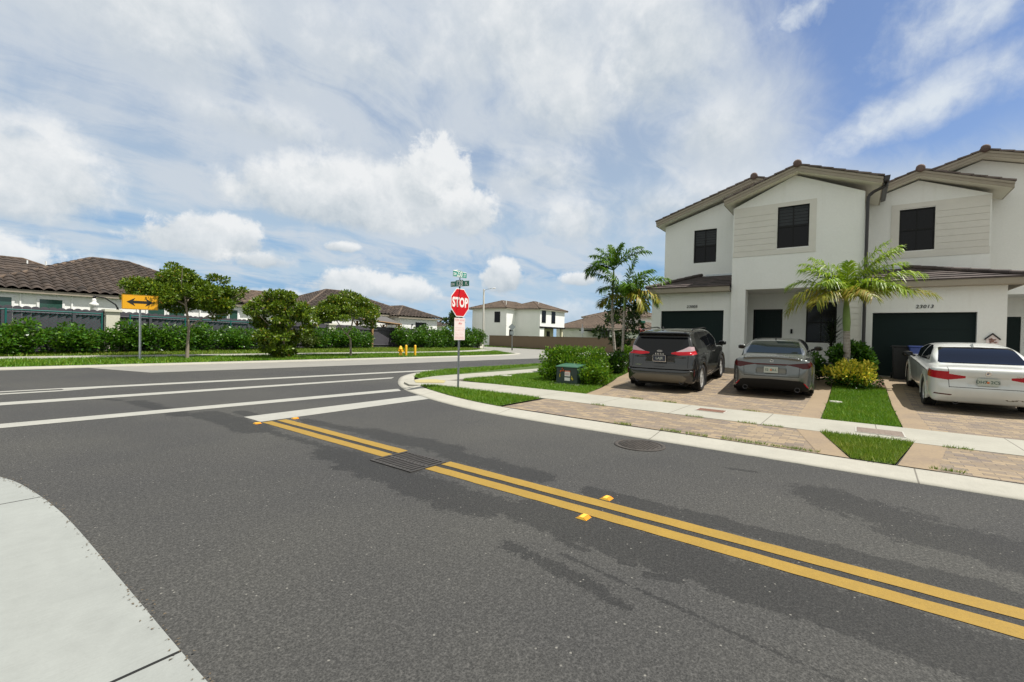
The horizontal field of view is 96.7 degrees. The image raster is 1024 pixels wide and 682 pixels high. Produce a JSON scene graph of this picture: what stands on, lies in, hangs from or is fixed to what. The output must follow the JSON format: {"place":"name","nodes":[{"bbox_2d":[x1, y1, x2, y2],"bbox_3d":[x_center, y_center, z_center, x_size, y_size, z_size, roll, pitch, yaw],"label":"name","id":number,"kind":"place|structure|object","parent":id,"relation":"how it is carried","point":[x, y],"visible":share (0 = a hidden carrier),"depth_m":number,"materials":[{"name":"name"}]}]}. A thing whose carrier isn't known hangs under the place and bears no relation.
{"place":"outdoors","nodes":[
{"label":"outdoors","id":0,"kind":"place"},
{"bbox_2d":[0,477,206,681],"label":"corner pavement","id":1,"kind":"structure","parent":0,"point":[69,612],"depth_m":2.35,"materials":[{"name":"concrete"}]},
{"bbox_2d":[0,497,180,681],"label":"pavement joint","id":2,"kind":"object","parent":1,"relation":"on","point":[144,667],"visible":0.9,"depth_m":2.00,"materials":[{"name":"black concrete"}]},
{"bbox_2d":[5,478,212,681],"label":"leaf litter","id":3,"kind":"object","parent":1,"relation":"on","point":[120,584],"visible":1,"depth_m":2.51,"materials":[{"name":"plant"}]},
{"bbox_2d":[0,349,491,358],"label":"sidewalk","id":4,"kind":"structure","parent":0,"point":[37,357],"depth_m":22.51,"materials":[{"name":"concrete"}]},
{"bbox_2d":[0,348,513,366],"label":"verge","id":5,"kind":"structure","parent":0,"point":[231,352],"depth_m":21.46,"materials":[{"name":"plant"}]},
{"bbox_2d":[0,323,25,356],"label":"shrub","id":6,"kind":"object","parent":5,"relation":"on","point":[5,344],"visible":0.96,"depth_m":18.94,"materials":[{"name":"green plant"}]},
{"bbox_2d":[0,255,46,274],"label":"bungalow","id":7,"kind":"object","parent":5,"relation":"on","point":[9,264],"visible":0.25,"depth_m":33.64,"materials":[{"name":"brown tile"}]},
{"bbox_2d":[0,316,57,353],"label":"shrub","id":8,"kind":"object","parent":5,"relation":"on","point":[33,340],"visible":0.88,"depth_m":19.64,"materials":[{"name":"green plant"}]},
{"bbox_2d":[0,308,102,356],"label":"wire fence","id":9,"kind":"object","parent":5,"relation":"on","point":[6,309],"visible":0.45,"depth_m":20.78,"materials":[{"name":"teal"}]},
{"bbox_2d":[0,305,104,354],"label":"board fence","id":10,"kind":"object","parent":5,"relation":"on","point":[48,321],"visible":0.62,"depth_m":21.18,"materials":[{"name":"grey wood"}]},
{"bbox_2d":[41,321,101,353],"bbox_3d":[-20.316,-0.118,20.944,1.800,1.690,2.531,2,1,30],"label":"shrub","id":11,"kind":"object","parent":5,"relation":"on","point":[69,338],"visible":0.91,"depth_m":20.76,"materials":[{"name":"green plant"}]},
{"bbox_2d":[72,327,119,352],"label":"shrub","id":12,"kind":"object","parent":5,"relation":"on","point":[96,345],"visible":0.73,"depth_m":21.79,"materials":[{"name":"green plant"}]},
{"bbox_2d":[101,309,121,354],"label":"pillar","id":13,"kind":"structure","parent":5,"relation":"on","point":[111,317],"depth_m":23.03,"materials":[{"name":"white paint"}]},
{"bbox_2d":[0,257,249,321],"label":"bungalow","id":14,"kind":"object","parent":5,"relation":"on","point":[77,284],"visible":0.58,"depth_m":25.57,"materials":[{"name":"brown tile"}]},
{"bbox_2d":[0,295,14,321],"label":"window","id":15,"kind":"structure","parent":14,"relation":"in","point":[4,299],"depth_m":22.65,"materials":[{"name":"glass"}]},
{"bbox_2d":[37,297,64,308],"bbox_3d":[-24.203,-1.521,23.889,0.050,1.500,1.050,2,1,37],"label":"window","id":16,"kind":"structure","parent":14,"relation":"in","point":[47,302],"depth_m":23.87,"materials":[{"name":"green glass"}]},
{"bbox_2d":[99,318,151,352],"bbox_3d":[-19.538,-0.283,23.069,1.886,1.847,2.146,2,1,34],"label":"shrub","id":17,"kind":"object","parent":5,"relation":"on","point":[129,337],"visible":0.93,"depth_m":22.87,"materials":[{"name":"green plant"}]},
{"bbox_2d":[122,294,157,358],"bbox_3d":[-15.706,-0.485,19.211,0.064,2.900,1.220,2,1,37],"label":"arrow sign","id":18,"kind":"object","parent":5,"relation":"on","point":[138,302],"visible":0.92,"depth_m":19.21,"materials":[{"name":"metal"}]},
{"bbox_2d":[125,323,176,350],"bbox_3d":[-19.252,-0.142,24.060,1.800,1.711,2.531,2,1,41],"label":"shrub","id":19,"kind":"object","parent":5,"relation":"on","point":[154,339],"visible":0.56,"depth_m":23.95,"materials":[{"name":"green plant"}]},
{"bbox_2d":[158,322,199,351],"bbox_3d":[-18.443,-0.134,25.211,1.871,1.852,2.070,1,1,-11],"label":"shrub","id":20,"kind":"object","parent":5,"relation":"on","point":[178,343],"visible":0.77,"depth_m":25.04,"materials":[{"name":"green plant"}]},
{"bbox_2d":[116,261,249,360],"bbox_3d":[-15.351,-1.387,21.587,3.246,4.663,5.422,2,1,37],"label":"street tree","id":21,"kind":"object","parent":5,"relation":"on","point":[184,289],"visible":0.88,"depth_m":21.12,"materials":[{"name":"green plant"}]},
{"bbox_2d":[119,312,267,354],"bbox_3d":[-18.543,-0.364,27.329,0.218,2.313,8.420,2,1,25],"label":"board fence","id":22,"kind":"object","parent":5,"relation":"on","point":[149,320],"visible":0.35,"depth_m":26.02,"materials":[{"name":"grey wood"}]},
{"bbox_2d":[129,314,270,350],"bbox_3d":[-18.100,-0.283,27.156,0.149,2.176,8.027,2,1,26],"label":"wire fence","id":23,"kind":"object","parent":5,"relation":"on","point":[130,315],"visible":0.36,"depth_m":25.93,"materials":[{"name":"teal"}]},
{"bbox_2d":[183,322,221,350],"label":"shrub","id":24,"kind":"object","parent":5,"relation":"on","point":[205,338],"visible":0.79,"depth_m":26.22,"materials":[{"name":"green plant"}]},
{"bbox_2d":[211,324,247,349],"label":"shrub","id":25,"kind":"object","parent":5,"relation":"on","point":[231,339],"visible":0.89,"depth_m":27.51,"materials":[{"name":"green plant"}]},
{"bbox_2d":[0,346,479,356],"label":"grass","id":26,"kind":"structure","parent":5,"relation":"on","point":[299,350],"depth_m":26.52,"materials":[{"name":"green plant"}]},
{"bbox_2d":[299,334,320,348],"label":"shrub","id":27,"kind":"object","parent":26,"relation":"on","point":[307,341],"visible":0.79,"depth_m":32.50,"materials":[{"name":"green plant"}]},
{"bbox_2d":[346,326,364,347],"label":"shrub","id":28,"kind":"object","parent":26,"relation":"on","point":[358,337],"visible":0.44,"depth_m":36.11,"materials":[{"name":"green plant"}]},
{"bbox_2d":[232,326,264,349],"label":"shrub","id":29,"kind":"object","parent":5,"relation":"on","point":[245,344],"visible":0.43,"depth_m":28.45,"materials":[{"name":"green plant"}]},
{"bbox_2d":[237,290,278,319],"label":"bungalow","id":30,"kind":"object","parent":5,"relation":"on","point":[251,294],"visible":0.04,"depth_m":48.02,"materials":[{"name":"brown tile"}]},
{"bbox_2d":[242,288,321,357],"bbox_3d":[-12.119,-0.867,23.633,2.719,3.758,3.747,2,1,37],"label":"street tree","id":31,"kind":"object","parent":5,"relation":"on","point":[276,332],"visible":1,"depth_m":23.23,"materials":[{"name":"green plant"}]},
{"bbox_2d":[312,326,338,348],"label":"shrub","id":32,"kind":"object","parent":5,"relation":"on","point":[325,339],"visible":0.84,"depth_m":33.63,"materials":[{"name":"green plant"}]},
{"bbox_2d":[331,327,356,347],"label":"shrub","id":33,"kind":"object","parent":5,"relation":"on","point":[342,337],"visible":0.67,"depth_m":35.00,"materials":[{"name":"green plant"}]},
{"bbox_2d":[311,289,380,355],"bbox_3d":[-9.898,-1.042,27.103,3.825,4.156,4.531,2,1,37],"label":"street tree","id":34,"kind":"object","parent":5,"relation":"on","point":[353,306],"visible":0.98,"depth_m":26.43,"materials":[{"name":"green plant"}]},
{"bbox_2d":[355,329,374,347],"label":"shrub","id":35,"kind":"object","parent":5,"relation":"on","point":[365,342],"visible":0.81,"depth_m":37.25,"materials":[{"name":"green plant"}]},
{"bbox_2d":[336,325,436,346],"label":"board fence","id":36,"kind":"object","parent":5,"relation":"on","point":[382,336],"visible":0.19,"depth_m":40.40,"materials":[{"name":"wood"}]},
{"bbox_2d":[390,325,412,347],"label":"shrub","id":37,"kind":"object","parent":5,"relation":"on","point":[402,338],"visible":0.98,"depth_m":40.97,"materials":[{"name":"green plant"}]},
{"bbox_2d":[408,326,429,346],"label":"shrub","id":38,"kind":"object","parent":5,"relation":"on","point":[420,338],"visible":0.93,"depth_m":42.67,"materials":[{"name":"green plant"}]},
{"bbox_2d":[416,324,435,347],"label":"shrub","id":39,"kind":"object","parent":5,"relation":"on","point":[430,334],"visible":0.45,"depth_m":43.88,"materials":[{"name":"green plant"}]},
{"bbox_2d":[430,327,447,347],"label":"shrub","id":40,"kind":"object","parent":5,"relation":"on","point":[439,340],"visible":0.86,"depth_m":45.48,"materials":[{"name":"green plant"}]},
{"bbox_2d":[441,325,457,346],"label":"shrub","id":41,"kind":"object","parent":5,"relation":"on","point":[450,337],"visible":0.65,"depth_m":46.92,"materials":[{"name":"green plant"}]},
{"bbox_2d":[460,327,478,347],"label":"shrub","id":42,"kind":"object","parent":5,"relation":"on","point":[474,334],"visible":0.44,"depth_m":50.18,"materials":[{"name":"green plant"}]},
{"bbox_2d":[95,347,611,372],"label":"pale lane","id":43,"kind":"structure","parent":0,"point":[530,353],"depth_m":21.65,"materials":[{"name":"concrete"}]},
{"bbox_2d":[0,351,520,369],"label":"kerb","id":44,"kind":"structure","parent":43,"relation":"on","point":[92,366],"depth_m":19.49,"materials":[{"name":"concrete"}]},
{"bbox_2d":[250,289,442,329],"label":"bungalow","id":45,"kind":"object","parent":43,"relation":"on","point":[408,317],"visible":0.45,"depth_m":44.31,"materials":[{"name":"brown tile"}]},
{"bbox_2d":[348,316,401,346],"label":"garden pavilion","id":46,"kind":"structure","parent":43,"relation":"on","point":[386,321],"depth_m":40.97,"materials":[{"name":"brown metal"}]},
{"bbox_2d":[419,369,537,380],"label":"cross sidewalk","id":47,"kind":"structure","parent":0,"point":[454,377],"depth_m":16.60,"materials":[{"name":"concrete"}]},
{"bbox_2d":[414,363,542,377],"bbox_3d":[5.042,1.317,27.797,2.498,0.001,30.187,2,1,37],"label":"street lawn","id":48,"kind":"structure","parent":0,"point":[523,368],"depth_m":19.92,"materials":[{"name":"plant"}]},
{"bbox_2d":[421,383,540,405],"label":"verge lawn","id":49,"kind":"structure","parent":0,"point":[484,400],"depth_m":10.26,"materials":[{"name":"plant"}]},
{"bbox_2d":[451,270,468,387],"bbox_3d":[-1.423,-0.267,12.319,0.573,3.299,0.511,1,1,-15],"label":"stop sign","id":50,"kind":"object","parent":49,"relation":"on","point":[459,302],"visible":0.99,"depth_m":12.32,"materials":[{"name":"metal"}]},
{"bbox_2d":[0,358,1023,681],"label":"road","id":51,"kind":"structure","parent":0,"point":[234,542],"depth_m":3.33,"materials":[{"name":"grey asphalt"}]},
{"bbox_2d":[0,377,393,404],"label":"crosswalk line","id":52,"kind":"object","parent":51,"relation":"on","point":[65,399],"visible":1,"depth_m":10.37,"materials":[{"name":"white paint"}]},
{"bbox_2d":[0,389,400,427],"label":"crosswalk line","id":53,"kind":"object","parent":51,"relation":"on","point":[16,424],"visible":1,"depth_m":8.29,"materials":[{"name":"white paint"}]},
{"bbox_2d":[61,370,430,389],"bbox_3d":[-6.661,1.193,15.455,0.455,0.001,12.330,2,1,40],"label":"edge line","id":54,"kind":"object","parent":51,"relation":"on","point":[228,380],"visible":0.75,"depth_m":13.38,"materials":[{"name":"white paint"}]},
{"bbox_2d":[262,421,390,456],"bbox_3d":[-2.784,1.369,6.551,3.140,0.001,0.163,2,1,37],"label":"yellow line","id":55,"kind":"object","parent":51,"relation":"on","point":[348,444],"visible":1,"depth_m":6.36,"materials":[{"name":"paint"}]},
{"bbox_2d":[246,395,427,421],"bbox_3d":[-3.218,1.333,9.348,0.640,0.001,4.108,2,1,35],"label":"stop line","id":56,"kind":"object","parent":51,"relation":"on","point":[284,415],"visible":1,"depth_m":8.86,"materials":[{"name":"white paint"}]},
{"bbox_2d":[277,419,407,452],"bbox_3d":[-2.637,1.371,6.747,3.140,0.001,0.163,2,1,37],"label":"yellow line","id":57,"kind":"object","parent":51,"relation":"on","point":[375,444],"visible":1,"depth_m":6.57,"materials":[{"name":"paint"}]},
{"bbox_2d":[370,451,445,472],"bbox_3d":[-1.224,1.416,5.365,0.720,0.011,0.540,2,1,37],"label":"storm drain","id":58,"kind":"object","parent":51,"relation":"on","point":[406,461],"visible":1,"depth_m":5.34,"materials":[{"name":"metal"}]},
{"bbox_2d":[614,439,665,450],"bbox_3d":[1.822,1.482,6.501,0.710,0.008,0.710,2,1,37],"label":"manhole","id":59,"kind":"object","parent":51,"relation":"on","point":[639,445],"visible":1,"depth_m":6.48,"materials":[{"name":"metal"}]},
{"bbox_2d":[398,372,1023,500],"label":"kerb","id":60,"kind":"structure","parent":51,"relation":"on","point":[1010,490],"depth_m":6.16,"materials":[{"name":"concrete"}]},
{"bbox_2d":[426,466,1023,638],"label":"yellow line","id":61,"kind":"object","parent":51,"relation":"on","point":[1005,627],"visible":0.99,"depth_m":3.08,"materials":[{"name":"paint"}]},
{"bbox_2d":[442,462,1023,619],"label":"yellow line","id":62,"kind":"object","parent":51,"relation":"on","point":[993,606],"visible":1,"depth_m":3.28,"materials":[{"name":"paint"}]},
{"bbox_2d":[0,0,1023,336],"label":"sky","id":63,"kind":"structure","parent":0,"point":[378,150],"materials":[{"name":"blue"}]},
{"bbox_2d":[463,371,627,393],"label":"corner lawn","id":64,"kind":"structure","parent":0,"point":[546,383],"depth_m":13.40,"materials":[{"name":"plant"}]},
{"bbox_2d":[554,363,585,385],"bbox_3d":[1.842,1.049,14.153,0.880,0.684,0.840,2,1,34],"label":"utility box","id":65,"kind":"object","parent":64,"relation":"on","point":[567,373],"visible":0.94,"depth_m":13.88,"materials":[{"name":"green plastic"}]},
{"bbox_2d":[537,344,613,384],"bbox_3d":[2.144,0.774,14.785,2.788,1.324,2.247,2,1,37],"label":"hedge","id":66,"kind":"object","parent":64,"relation":"on","point":[594,363],"visible":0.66,"depth_m":14.69,"materials":[{"name":"green plant"}]},
{"bbox_2d":[604,349,627,373],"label":"bush","id":67,"kind":"object","parent":64,"relation":"on","point":[616,359],"visible":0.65,"depth_m":16.55,"materials":[{"name":"green plant"}]},
{"bbox_2d":[583,242,651,351],"bbox_3d":[3.959,-1.364,17.956,2.742,5.104,1.652,2,1,37],"label":"palm tree","id":68,"kind":"object","parent":64,"relation":"on","point":[612,262],"visible":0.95,"depth_m":18.09,"materials":[{"name":"green plant"}]},
{"bbox_2d":[591,280,649,363],"bbox_3d":[5.594,-0.933,23.566,3.039,4.739,2.313,2,1,12],"label":"dark tree","id":69,"kind":"object","parent":64,"relation":"on","point":[632,314],"visible":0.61,"depth_m":23.47,"materials":[{"name":"green plant"}]},
{"bbox_2d":[589,256,670,369],"bbox_3d":[4.372,-1.040,17.383,3.300,4.427,2.123,2,1,37],"label":"palm tree","id":70,"kind":"object","parent":64,"relation":"on","point":[627,288],"visible":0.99,"depth_m":17.18,"materials":[{"name":"green plant"}]},
{"bbox_2d":[502,399,846,457],"bbox_3d":[2.547,1.425,8.258,5.760,0.001,1.842,2,1,37],"label":"driveway apron","id":71,"kind":"object","parent":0,"point":[718,429],"visible":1,"depth_m":7.99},
{"bbox_2d":[797,429,848,457],"bbox_3d":[4.551,1.485,6.747,0.322,0.001,1.959,2,1,24],"label":"apron border","id":72,"kind":"object","parent":71,"relation":"on","point":[817,440],"visible":1,"depth_m":6.59,"materials":[{"name":"beige concrete"}]},
{"bbox_2d":[601,368,822,415],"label":"driveway","id":73,"kind":"structure","parent":0,"point":[720,392],"depth_m":11.79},
{"bbox_2d":[587,372,628,394],"bbox_3d":[4.059,1.176,15.750,0.615,0.440,9.076,2,1,28],"label":"driveway border","id":74,"kind":"object","parent":73,"relation":"on","point":[616,382],"visible":0.71,"depth_m":13.70,"materials":[{"name":"beige concrete"}]},
{"bbox_2d":[628,327,725,390],"bbox_3d":[5.347,0.376,14.411,2.380,1.800,4.744,2,5,34],"label":"parked suv","id":75,"kind":"object","parent":73,"relation":"on","point":[679,356],"visible":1,"depth_m":12.70,"materials":[{"name":"grey metal"}]},
{"bbox_2d":[734,337,822,394],"bbox_3d":[7.840,0.567,13.463,2.240,1.475,4.671,2,5,33],"label":"parked sedan","id":76,"kind":"object","parent":73,"relation":"on","point":[775,363],"visible":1,"depth_m":11.74,"materials":[{"name":"silver metal"}]},
{"bbox_2d":[799,373,832,418],"bbox_3d":[8.484,1.317,12.439,0.360,0.440,8.900,2,1,37],"label":"driveway border","id":77,"kind":"object","parent":73,"relation":"on","point":[814,407],"visible":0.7,"depth_m":11.00,"materials":[{"name":"beige concrete"}]},
{"bbox_2d":[813,350,827,379],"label":"bush","id":78,"kind":"object","parent":73,"relation":"on","point":[819,359],"visible":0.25,"depth_m":14.21,"materials":[{"name":"green plant"}]},
{"bbox_2d":[404,379,1023,455],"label":"sidewalk","id":79,"kind":"structure","parent":0,"point":[986,444],"depth_m":8.58,"materials":[{"name":"concrete"}]},
{"bbox_2d":[855,426,905,437],"bbox_3d":[6.101,1.511,7.558,0.640,0.020,0.580,2,1,37],"label":"meter lid","id":80,"kind":"object","parent":79,"relation":"on","point":[880,432],"visible":0.99,"depth_m":7.52,"materials":[{"name":"concrete"}]},
{"bbox_2d":[816,315,842,366],"bbox_3d":[11.448,0.082,16.468,1.346,2.069,1.314,2,1,10],"label":"yucca","id":81,"kind":"object","parent":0,"point":[831,332],"visible":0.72,"depth_m":16.34,"materials":[{"name":"green plant"}]},
{"bbox_2d":[645,144,1023,379],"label":"townhouse","id":82,"kind":"structure","parent":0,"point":[737,254],"depth_m":16.31,"materials":[{"name":"white paint"}]},
{"bbox_2d":[661,310,723,346],"bbox_3d":[7.463,-0.092,18.951,2.524,2.330,0.070,2,1,37],"label":"garage door","id":83,"kind":"structure","parent":82,"relation":"in","point":[712,321],"depth_m":18.77,"materials":[{"name":"teal paint"}]},
{"bbox_2d":[694,228,716,262],"bbox_3d":[8.511,-4.166,20.020,0.940,1.450,0.050,2,1,37],"label":"window","id":84,"kind":"structure","parent":82,"relation":"in","point":[705,241],"depth_m":20.01,"materials":[{"name":"black glass"}]},
{"bbox_2d":[753,309,782,339],"bbox_3d":[10.481,-0.098,18.693,1.050,2.400,0.110,2,1,37],"label":"front door","id":85,"kind":"structure","parent":82,"relation":"in","point":[766,322],"depth_m":18.70,"materials":[{"name":"black paint"}]},
{"bbox_2d":[777,203,809,247],"bbox_3d":[10.248,-4.187,16.582,0.990,1.560,0.050,2,1,37],"label":"window","id":86,"kind":"structure","parent":82,"relation":"in","point":[793,221],"depth_m":16.57,"materials":[{"name":"black glass"}]},
{"bbox_2d":[805,302,836,342],"bbox_3d":[11.971,-0.711,17.627,0.980,1.560,0.050,2,1,37],"label":"window","id":87,"kind":"structure","parent":82,"relation":"in","point":[814,322],"depth_m":17.66,"materials":[{"name":"black glass"}]},
{"bbox_2d":[899,207,934,251],"bbox_3d":[14.669,-4.034,16.504,0.970,1.520,0.050,2,1,37],"label":"window","id":88,"kind":"structure","parent":82,"relation":"in","point":[916,226],"depth_m":16.49,"materials":[{"name":"black glass"}]},
{"bbox_2d":[872,312,975,377],"bbox_3d":[13.200,0.171,14.700,2.514,2.170,0.070,2,1,37],"label":"garage door","id":89,"kind":"structure","parent":82,"relation":"in","point":[888,329],"depth_m":14.78,"materials":[{"name":"teal paint"}]},
{"bbox_2d":[1006,317,1020,352],"bbox_3d":[18.564,0.212,16.906,0.400,2.220,0.050,2,1,37],"label":"front door","id":90,"kind":"structure","parent":82,"relation":"in","point":[1013,323],"depth_m":16.86,"materials":[{"name":"black paint"}]},
{"bbox_2d":[822,383,901,426],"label":"garden lawn","id":91,"kind":"structure","parent":0,"point":[861,403],"depth_m":10.28,"materials":[{"name":"plant"}]},
{"bbox_2d":[832,376,885,388],"bbox_3d":[10.652,1.231,13.999,1.200,0.195,3.400,2,1,37],"label":"planting bed","id":92,"kind":"object","parent":91,"relation":"on","point":[873,383],"visible":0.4,"depth_m":13.38,"materials":[{"name":"brown soil"}]},
{"bbox_2d":[824,339,878,370],"bbox_3d":[10.385,0.595,13.936,1.412,1.376,1.608,2,1,37],"label":"bush","id":93,"kind":"object","parent":92,"relation":"on","point":[861,351],"visible":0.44,"depth_m":13.64,"materials":[{"name":"green plant"}]},
{"bbox_2d":[820,358,884,388],"bbox_3d":[9.617,0.935,12.912,1.494,0.954,1.232,2,1,37],"label":"croton bush","id":94,"kind":"object","parent":92,"relation":"on","point":[854,373],"visible":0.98,"depth_m":12.69,"materials":[{"name":"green plant"}]},
{"bbox_2d":[783,239,941,364],"bbox_3d":[10.020,-0.814,13.590,3.534,4.237,2.698,2,1,7],"label":"palm tree","id":95,"kind":"object","parent":92,"relation":"on","point":[842,287],"visible":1,"depth_m":13.28,"materials":[{"name":"green plant"}]},
{"bbox_2d":[820,429,914,464],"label":"grass","id":96,"kind":"structure","parent":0,"point":[864,447],"depth_m":6.33,"materials":[{"name":"green plant"}]},
{"bbox_2d":[883,379,1023,439],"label":"driveway","id":97,"kind":"structure","parent":0,"point":[1007,422],"depth_m":9.14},
{"bbox_2d":[890,345,908,378],"bbox_3d":[12.303,0.671,14.420,0.480,1.050,0.530,2,1,37],"label":"wheelie bin","id":98,"kind":"object","parent":97,"relation":"on","point":[899,360],"visible":0.67,"depth_m":14.28,"materials":[{"name":"plastic"}]},
{"bbox_2d":[881,376,929,429],"bbox_3d":[9.775,1.357,11.528,0.360,0.440,9.000,2,1,37],"label":"driveway border","id":99,"kind":"object","parent":97,"relation":"on","point":[907,415],"visible":0.9,"depth_m":10.38,"materials":[{"name":"beige concrete"}]},
{"bbox_2d":[902,342,1023,411],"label":"parked sedan","id":100,"kind":"object","parent":97,"relation":"on","point":[974,373],"visible":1,"depth_m":9.74,"materials":[{"name":"white metal"}]},
{"bbox_2d":[899,447,1023,483],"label":"driveway apron","id":101,"kind":"object","parent":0,"point":[997,466],"visible":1,"depth_m":5.63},
{"bbox_2d":[898,443,946,470],"bbox_3d":[5.478,1.514,6.043,1.929,0.001,0.356,1,1,-44],"label":"apron border","id":102,"kind":"object","parent":101,"relation":"on","point":[922,456],"visible":1,"depth_m":5.95,"materials":[{"name":"beige concrete"}]},
{"label":"far lawn","id":103,"kind":"structure","parent":0,"visible":0},
{"bbox_2d":[469,300,567,344],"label":"two storey house","id":104,"kind":"structure","parent":103,"relation":"on","point":[534,318],"depth_m":69.78,"materials":[{"name":"beige paint"}]},
{"bbox_2d":[489,335,635,352],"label":"garden wall","id":105,"kind":"structure","parent":103,"relation":"on","point":[534,342],"depth_m":57.30,"materials":[{"name":"brown paint"}]},
{"bbox_2d":[556,315,650,337],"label":"bungalow","id":106,"kind":"object","parent":103,"relation":"on","point":[572,329],"visible":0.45,"depth_m":75.66,"materials":[{"name":"beige paint"}]},
{"bbox_2d":[581,307,651,323],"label":"two storey house","id":107,"kind":"structure","parent":103,"relation":"on","point":[644,317],"depth_m":88.68,"materials":[{"name":"tile"}]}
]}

